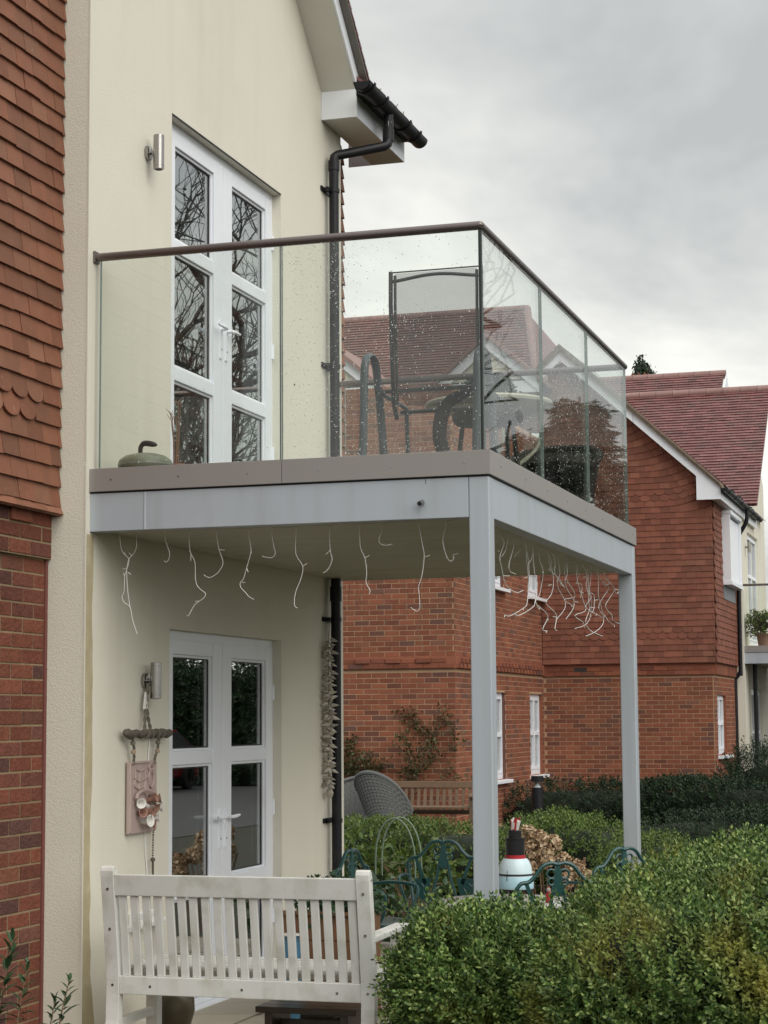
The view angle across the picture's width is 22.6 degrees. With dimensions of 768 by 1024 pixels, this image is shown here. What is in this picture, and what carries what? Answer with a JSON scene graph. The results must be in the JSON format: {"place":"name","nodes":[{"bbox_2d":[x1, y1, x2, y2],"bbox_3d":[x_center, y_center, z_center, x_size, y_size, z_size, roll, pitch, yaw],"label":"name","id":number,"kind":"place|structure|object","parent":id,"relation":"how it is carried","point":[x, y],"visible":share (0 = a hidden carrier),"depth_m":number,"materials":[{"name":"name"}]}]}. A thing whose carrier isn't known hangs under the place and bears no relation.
{"place":"outdoors","nodes":[
{"label":"outdoors","id":0,"kind":"place"},
{"bbox_2d":[0,0,427,1023],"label":"cream house","id":1,"kind":"structure","parent":0,"point":[254,112],"depth_m":10.64,"materials":[{"name":"beige paint"}]},
{"bbox_2d":[129,909,153,922],"bbox_3d":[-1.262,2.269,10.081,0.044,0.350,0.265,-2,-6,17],"label":"outdoor socket","id":2,"kind":"object","parent":1,"relation":"attached to","point":[141,914],"visible":0.11,"depth_m":10.05,"materials":[{"name":"white plastic"}]},
{"bbox_2d":[144,739,149,874],"bbox_3d":[-1.257,1.636,10.230,0.010,0.941,0.062,-2,-6,17],"label":"power cable","id":3,"kind":"object","parent":1,"relation":"attached to","point":[145,832],"visible":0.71,"depth_m":10.20,"materials":[{"name":"plastic"}]},
{"bbox_2d":[123,683,172,874],"bbox_3d":[-1.238,1.431,10.164,0.088,1.053,0.602,-2,-6,17],"label":"wall hanging","id":4,"kind":"object","parent":1,"relation":"attached to","point":[143,798],"depth_m":10.11,"materials":[{"name":"wood"}]},
{"bbox_2d":[141,662,161,698],"bbox_3d":[-1.234,0.900,10.258,0.099,0.196,0.082,-2,-6,17],"label":"wall lamp","id":5,"kind":"object","parent":1,"relation":"attached to","point":[153,679],"visible":1,"depth_m":10.23,"materials":[{"name":"metal"}]},
{"bbox_2d":[144,134,163,170],"bbox_3d":[-1.255,-1.973,10.568,0.099,0.196,0.082,-2,-6,17],"label":"wall lamp","id":6,"kind":"object","parent":1,"relation":"attached to","point":[156,154],"visible":1,"depth_m":10.54,"materials":[{"name":"metal"}]},
{"bbox_2d":[170,123,273,462],"bbox_3d":[-0.972,-1.111,11.689,0.170,2.130,1.789,-2,-6,17],"label":"french door","id":7,"kind":"structure","parent":1,"relation":"in","point":[222,182],"depth_m":11.69,"materials":[{"name":"white plastic"}]},
{"bbox_2d":[168,630,277,1010],"bbox_3d":[-0.951,1.793,11.376,0.170,2.130,1.789,-2,-6,17],"label":"french door","id":8,"kind":"structure","parent":1,"relation":"in","point":[216,755],"depth_m":11.41,"materials":[{"name":"white plastic"}]},
{"bbox_2d":[320,621,339,797],"bbox_3d":[-0.376,1.327,13.028,0.142,1.210,0.152,-2,-6,17],"label":"shell string","id":9,"kind":"object","parent":1,"relation":"hanging from","point":[328,712],"visible":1,"depth_m":13.01,"materials":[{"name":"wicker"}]},
{"bbox_2d":[89,221,640,906],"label":"balcony","id":10,"kind":"structure","parent":1,"relation":"attached to","point":[483,495],"depth_m":9.62,"materials":[{"name":"metal"}]},
{"bbox_2d":[118,440,172,467],"bbox_3d":[-1.225,-0.271,9.888,0.284,0.195,0.284,-2,-6,17],"label":"curling stone","id":11,"kind":"object","parent":10,"relation":"on","point":[143,459],"visible":0.67,"depth_m":9.78,"materials":[{"name":"green stone"}]},
{"bbox_2d":[166,397,184,464],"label":"dry plant","id":12,"kind":"object","parent":10,"relation":"on","point":[177,445],"visible":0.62,"depth_m":10.02,"materials":[{"name":"plant"}]},
{"bbox_2d":[120,519,460,632],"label":"icicle lights","id":13,"kind":"object","parent":10,"relation":"hanging from","point":[359,524],"visible":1,"depth_m":9.56},
{"bbox_2d":[359,265,513,459],"bbox_3d":[0.282,-0.697,9.944,0.676,1.034,0.644,-2,-6,17],"label":"chair","id":14,"kind":"object","parent":10,"relation":"on","point":[451,369],"visible":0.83,"depth_m":9.76,"materials":[{"name":"black plastic"}]},
{"bbox_2d":[349,574,603,645],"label":"icicle lights","id":15,"kind":"object","parent":10,"relation":"hanging from","point":[420,601],"visible":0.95,"depth_m":13.25},
{"bbox_2d":[432,389,522,464],"bbox_3d":[0.503,-0.413,10.009,0.422,0.491,0.460,-2,-6,17],"label":"chair","id":16,"kind":"object","parent":10,"relation":"on","point":[442,414],"visible":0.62,"depth_m":9.89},
{"bbox_2d":[425,392,553,465],"bbox_3d":[0.636,-0.328,11.574,0.780,0.661,0.780,-2,-6,17],"label":"cafe table","id":17,"kind":"object","parent":10,"relation":"on","point":[528,404],"visible":0.16,"depth_m":11.44,"materials":[{"name":"beige paint"}]},
{"bbox_2d":[495,530,618,635],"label":"icicle lights","id":18,"kind":"object","parent":10,"relation":"hanging from","point":[587,581],"visible":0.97,"depth_m":11.44},
{"bbox_2d":[510,445,603,504],"bbox_3d":[1.106,-0.197,12.342,0.622,0.540,0.558,-2,-6,17],"label":"rattan tub chair","id":19,"kind":"object","parent":10,"relation":"on","point":[569,476],"visible":0.59,"depth_m":12.24,"materials":[{"name":"grey wicker"}]},
{"bbox_2d":[191,942,389,1023],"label":"patio","id":20,"kind":"structure","parent":0,"point":[234,1011],"depth_m":10.47,"materials":[{"name":"beige stone"}]},
{"bbox_2d":[162,996,194,1023],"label":"glazed jar","id":21,"kind":"object","parent":20,"relation":"on","point":[178,1009],"visible":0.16,"depth_m":9.69,"materials":[{"name":"brown ceramic"}]},
{"bbox_2d":[101,866,408,1023],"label":"garden bench","id":22,"kind":"object","parent":20,"relation":"on","point":[139,974],"visible":0.91,"depth_m":9.00,"materials":[{"name":"white paint"}]},
{"bbox_2d":[284,933,301,1018],"bbox_3d":[-0.491,2.453,10.125,0.136,0.461,0.136,-2,-6,17],"label":"blue vase","id":23,"kind":"object","parent":20,"relation":"on","point":[294,1016],"visible":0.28,"depth_m":10.10,"materials":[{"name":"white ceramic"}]},
{"bbox_2d":[255,1000,360,1023],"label":"stool","id":24,"kind":"object","parent":20,"relation":"on","point":[277,1011],"visible":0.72,"depth_m":9.44,"materials":[{"name":"brown wood"}]},
{"bbox_2d":[283,910,380,1010],"bbox_3d":[-0.288,2.429,10.381,0.520,0.562,0.280,-2,-6,17],"label":"planter box","id":25,"kind":"object","parent":20,"relation":"on","point":[377,927],"visible":0.07,"depth_m":10.29,"materials":[{"name":"orange wood"}]},
{"bbox_2d":[285,869,385,928],"bbox_3d":[-0.263,2.108,10.402,0.574,0.357,0.419,-2,-6,17],"label":"trailing plant","id":26,"kind":"object","parent":25,"relation":"in","point":[376,903],"visible":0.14,"depth_m":10.33,"materials":[{"name":"green plant"}]},
{"bbox_2d":[334,848,418,927],"bbox_3d":[-0.011,2.375,11.113,0.481,0.853,0.499,-3,-7,25],"label":"iron chair","id":27,"kind":"object","parent":20,"relation":"on","point":[384,920],"visible":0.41,"depth_m":11.22,"materials":[{"name":"teal metal"}]},
{"bbox_2d":[397,839,473,926],"bbox_3d":[0.342,2.446,11.800,0.499,0.853,0.481,-1,-6,9],"label":"iron chair","id":28,"kind":"object","parent":20,"relation":"on","point":[465,885],"visible":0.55,"depth_m":12.01,"materials":[{"name":"teal metal"}]},
{"bbox_2d":[438,894,568,932],"bbox_3d":[0.692,2.473,10.841,0.770,0.565,0.770,-2,-6,17],"label":"garden table","id":29,"kind":"object","parent":20,"relation":"on","point":[525,899],"visible":0.03,"depth_m":10.89,"materials":[{"name":"stone"}]},
{"bbox_2d":[499,817,533,904],"bbox_3d":[0.724,1.925,10.625,0.204,0.475,0.204,-2,-6,17],"label":"snowman lantern","id":30,"kind":"object","parent":29,"relation":"on","point":[515,868],"visible":0.85,"depth_m":10.57,"materials":[{"name":"white ceramic"}]},
{"bbox_2d":[500,860,591,914],"bbox_3d":[0.883,2.280,10.299,0.499,0.853,0.481,1,-6,-11],"label":"iron chair","id":31,"kind":"object","parent":20,"relation":"on","point":[557,878],"visible":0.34,"depth_m":10.13,"materials":[{"name":"teal metal"}]},
{"bbox_2d":[562,846,646,896],"bbox_3d":[1.307,2.393,11.375,0.499,0.853,0.481,3,-7,-31],"label":"iron chair","id":32,"kind":"object","parent":20,"relation":"on","point":[624,854],"visible":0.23,"depth_m":11.23,"materials":[{"name":"teal metal"}]},
{"bbox_2d":[343,305,580,833],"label":"brick house","id":33,"kind":"structure","parent":0,"point":[398,666],"depth_m":27.72,"materials":[{"name":"red brick"}]},
{"bbox_2d":[343,702,471,800],"bbox_3d":[0.262,3.594,27.068,2.176,1.834,0.337,-2,-6,17],"label":"climbing rose","id":34,"kind":"object","parent":33,"relation":"attached to","point":[350,768],"visible":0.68,"depth_m":27.07,"materials":[{"name":"green plant"}]},
{"bbox_2d":[495,576,510,592],"bbox_3d":[1.604,0.536,29.796,0.460,1.385,1.080,-2,-6,17],"label":"window","id":35,"kind":"structure","parent":33,"relation":"in","point":[497,580],"depth_m":29.89,"materials":[{"name":"white plastic"}]},
{"bbox_2d":[496,692,512,783],"bbox_3d":[1.626,3.459,29.482,0.460,1.385,1.080,-2,-6,17],"label":"window","id":36,"kind":"structure","parent":33,"relation":"in","point":[499,695],"depth_m":29.76,"materials":[{"name":"white plastic"}]},
{"bbox_2d":[528,575,546,602],"bbox_3d":[2.388,0.803,32.324,0.460,1.385,1.080,-2,-6,17],"label":"window","id":37,"kind":"structure","parent":33,"relation":"in","point":[532,594],"depth_m":32.28,"materials":[{"name":"white plastic"}]},
{"bbox_2d":[530,694,549,778],"bbox_3d":[2.409,3.726,32.010,0.460,1.385,1.080,-2,-6,17],"label":"window","id":38,"kind":"structure","parent":33,"relation":"in","point":[534,698],"depth_m":32.07,"materials":[{"name":"white plastic"}]},
{"bbox_2d":[460,372,521,392],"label":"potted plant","id":39,"kind":"object","parent":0,"point":[506,384],"visible":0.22,"depth_m":11.56,"materials":[{"name":"green plant"}]},
{"bbox_2d":[379,825,698,941],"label":"ground","id":40,"kind":"structure","parent":0,"point":[537,893],"depth_m":18.21,"materials":[{"name":"soil"}]},
{"bbox_2d":[0,927,18,1020],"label":"evergreen shoot","id":41,"kind":"object","parent":40,"relation":"on","point":[7,961],"visible":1,"depth_m":8.27,"materials":[{"name":"green plant"}]},
{"bbox_2d":[4,957,39,1023],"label":"evergreen shoot","id":42,"kind":"object","parent":40,"relation":"on","point":[22,977],"visible":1,"depth_m":8.21,"materials":[{"name":"green plant"}]},
{"bbox_2d":[40,992,62,1023],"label":"evergreen shoot","id":43,"kind":"object","parent":40,"relation":"on","point":[54,1006],"visible":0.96,"depth_m":8.30,"materials":[{"name":"green plant"}]},
{"bbox_2d":[54,973,80,1023],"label":"evergreen shoot","id":44,"kind":"object","parent":40,"relation":"on","point":[65,1001],"visible":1,"depth_m":8.19,"materials":[{"name":"green plant"}]},
{"bbox_2d":[344,776,366,830],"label":"wicker chair","id":45,"kind":"object","parent":40,"relation":"on","point":[352,802],"visible":0.09,"depth_m":22.64,"materials":[{"name":"grey wicker"}]},
{"bbox_2d":[344,820,387,876],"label":"leafy bush","id":46,"kind":"object","parent":40,"relation":"on","point":[347,836],"visible":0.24,"depth_m":15.33,"materials":[{"name":"green plant"}]},
{"bbox_2d":[354,770,413,834],"bbox_3d":[0.021,3.478,21.950,0.571,1.056,0.577,12,-37,-39],"label":"wicker chair","id":47,"kind":"object","parent":40,"relation":"on","point":[380,793],"visible":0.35,"depth_m":21.88,"materials":[{"name":"grey wicker"}]},
{"bbox_2d":[375,817,422,905],"bbox_3d":[0.112,2.727,14.466,0.348,0.858,0.112,-2,-6,17],"label":"plant hoop","id":48,"kind":"object","parent":40,"relation":"on","point":[404,824],"visible":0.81,"depth_m":14.48,"materials":[{"name":"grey metal"}]},
{"bbox_2d":[344,829,467,916],"bbox_3d":[0.128,2.890,15.141,1.235,0.778,0.854,-2,-6,17],"label":"leafy bush","id":49,"kind":"object","parent":40,"relation":"on","point":[425,858],"visible":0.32,"depth_m":15.08,"materials":[{"name":"green plant"}]},
{"bbox_2d":[372,867,452,941],"bbox_3d":[0.128,2.816,13.537,0.815,0.615,0.716,0,-6,-1],"label":"leafy bush","id":50,"kind":"object","parent":40,"relation":"on","point":[390,895],"visible":0.2,"depth_m":13.53,"materials":[{"name":"green plant"}]},
{"bbox_2d":[344,812,510,895],"bbox_3d":[0.070,3.300,18.360,2.573,0.870,1.226,-2,-6,17],"label":"clipped hedge","id":51,"kind":"object","parent":40,"relation":"on","point":[429,825],"visible":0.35,"depth_m":17.99,"materials":[{"name":"green plant"}]},
{"bbox_2d":[394,781,472,834],"bbox_3d":[0.456,3.998,26.115,1.740,0.819,0.639,-2,-6,17],"label":"teak bench","id":52,"kind":"object","parent":40,"relation":"on","point":[437,785],"visible":0.32,"depth_m":26.26,"materials":[{"name":"brown wood"}]},
{"bbox_2d":[366,883,565,1023],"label":"box hedge","id":53,"kind":"object","parent":40,"relation":"on","point":[442,964],"visible":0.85,"depth_m":8.15,"materials":[{"name":"green plant"}]},
{"bbox_2d":[531,776,543,826],"bbox_3d":[2.164,4.134,27.097,0.176,0.834,0.176,-2,-6,17],"label":"bollard light","id":54,"kind":"object","parent":40,"relation":"on","point":[537,797],"visible":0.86,"depth_m":27.05,"materials":[{"name":"black plastic"}]},
{"bbox_2d":[518,824,595,923],"bbox_3d":[1.200,2.656,13.754,0.637,0.834,0.312,-2,-6,17],"label":"dried hydrangea","id":55,"kind":"object","parent":40,"relation":"on","point":[545,846],"visible":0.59,"depth_m":13.75,"materials":[{"name":"brown plant"}]},
{"bbox_2d":[498,803,642,892],"bbox_3d":[1.745,3.260,18.484,1.590,0.893,1.308,-2,-6,17],"label":"clipped hedge","id":56,"kind":"object","parent":40,"relation":"on","point":[583,839],"visible":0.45,"depth_m":18.16,"materials":[{"name":"green plant"}]},
{"bbox_2d":[492,822,767,1023],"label":"box hedge","id":57,"kind":"object","parent":40,"relation":"on","point":[670,939],"visible":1,"depth_m":7.54,"materials":[{"name":"green plant"}]},
{"bbox_2d":[502,770,767,827],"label":"yew hedge","id":58,"kind":"object","parent":40,"relation":"on","point":[655,797],"visible":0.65,"depth_m":28.85,"materials":[{"name":"green plant"}]},
{"bbox_2d":[590,826,696,878],"bbox_3d":[2.309,3.157,16.949,1.012,0.759,1.079,-2,-6,17],"label":"clipped hedge","id":59,"kind":"object","parent":40,"relation":"on","point":[650,837],"visible":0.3,"depth_m":16.87,"materials":[{"name":"green plant"}]},
{"bbox_2d":[631,354,656,374],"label":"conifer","id":60,"kind":"object","parent":40,"relation":"on","point":[641,367],"visible":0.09,"depth_m":54.72,"materials":[{"name":"green plant"}]},
{"bbox_2d":[523,344,767,791],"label":"tile hung house","id":61,"kind":"structure","parent":40,"relation":"on","point":[695,445],"depth_m":32.41,"materials":[{"name":"red brick"}]},
{"bbox_2d":[717,695,733,758],"bbox_3d":[5.604,3.627,32.640,0.460,1.090,1.300,-2,-6,17],"label":"window","id":62,"kind":"structure","parent":61,"relation":"in","point":[719,697],"depth_m":32.82,"materials":[{"name":"white plastic"}]},
{"bbox_2d":[721,510,743,590],"bbox_3d":[5.996,0.691,33.796,0.410,1.280,1.640,-2,-6,17],"label":"window","id":63,"kind":"structure","parent":61,"relation":"in","point":[731,523],"depth_m":33.47,"materials":[{"name":"white plastic"}]},
{"bbox_2d":[607,803,767,853],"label":"yew hedge","id":64,"kind":"object","parent":40,"relation":"on","point":[725,821],"visible":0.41,"depth_m":23.34,"materials":[{"name":"green plant"}]},
{"bbox_2d":[711,734,767,789],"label":"feathery shrub","id":65,"kind":"object","parent":40,"relation":"on","point":[759,769],"visible":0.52,"depth_m":29.55,"materials":[{"name":"green plant"}]},
{"bbox_2d":[737,479,767,770],"bbox_3d":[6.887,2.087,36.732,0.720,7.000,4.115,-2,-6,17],"label":"cream house","id":66,"kind":"structure","parent":40,"relation":"on","point":[752,682],"depth_m":36.33,"materials":[{"name":"white paint"}]},
{"bbox_2d":[745,542,750,552],"bbox_3d":[6.697,0.650,35.424,0.104,0.200,0.058,-2,-6,17],"label":"wall lamp","id":67,"kind":"object","parent":66,"relation":"attached to","point":[748,547],"visible":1,"depth_m":35.40,"materials":[{"name":"metal"}]},
{"bbox_2d":[747,534,757,645],"bbox_3d":[6.841,1.504,36.642,0.326,2.100,1.790,-2,-6,17],"label":"window","id":68,"kind":"structure","parent":66,"relation":"in","point":[751,556],"depth_m":36.99,"materials":[{"name":"white plastic"}]},
{"bbox_2d":[743,583,767,667],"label":"balcony","id":69,"kind":"structure","parent":66,"relation":"attached to","point":[758,655],"depth_m":34.67,"materials":[{"name":"grey metal"}]},
{"bbox_2d":[756,633,767,645],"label":"flower pot","id":70,"kind":"object","parent":69,"relation":"on","point":[762,638],"visible":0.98,"depth_m":34.79,"materials":[{"name":"ceramic"}]},
{"bbox_2d":[745,608,767,638],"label":"potted plant","id":71,"kind":"object","parent":70,"relation":"in","point":[759,623],"visible":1,"depth_m":34.84,"materials":[{"name":"green plant"}]},
{"bbox_2d":[751,689,760,766],"bbox_3d":[6.863,4.407,36.329,0.326,2.100,1.790,-2,-6,17],"label":"window","id":72,"kind":"structure","parent":66,"relation":"in","point":[752,697],"depth_m":36.32,"materials":[{"name":"white plastic"}]},
{"bbox_2d":[545,887,550,902],"bbox_3d":[0.917,2.126,10.700,0.048,0.090,0.052,-2,-6,17],"label":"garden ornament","id":73,"kind":"object","parent":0,"point":[548,889],"visible":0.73,"depth_m":10.68,"materials":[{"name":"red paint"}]},
{"bbox_2d":[341,0,767,632],"label":"sky","id":74,"kind":"structure","parent":0,"point":[618,149],"materials":[{"name":"grey"}]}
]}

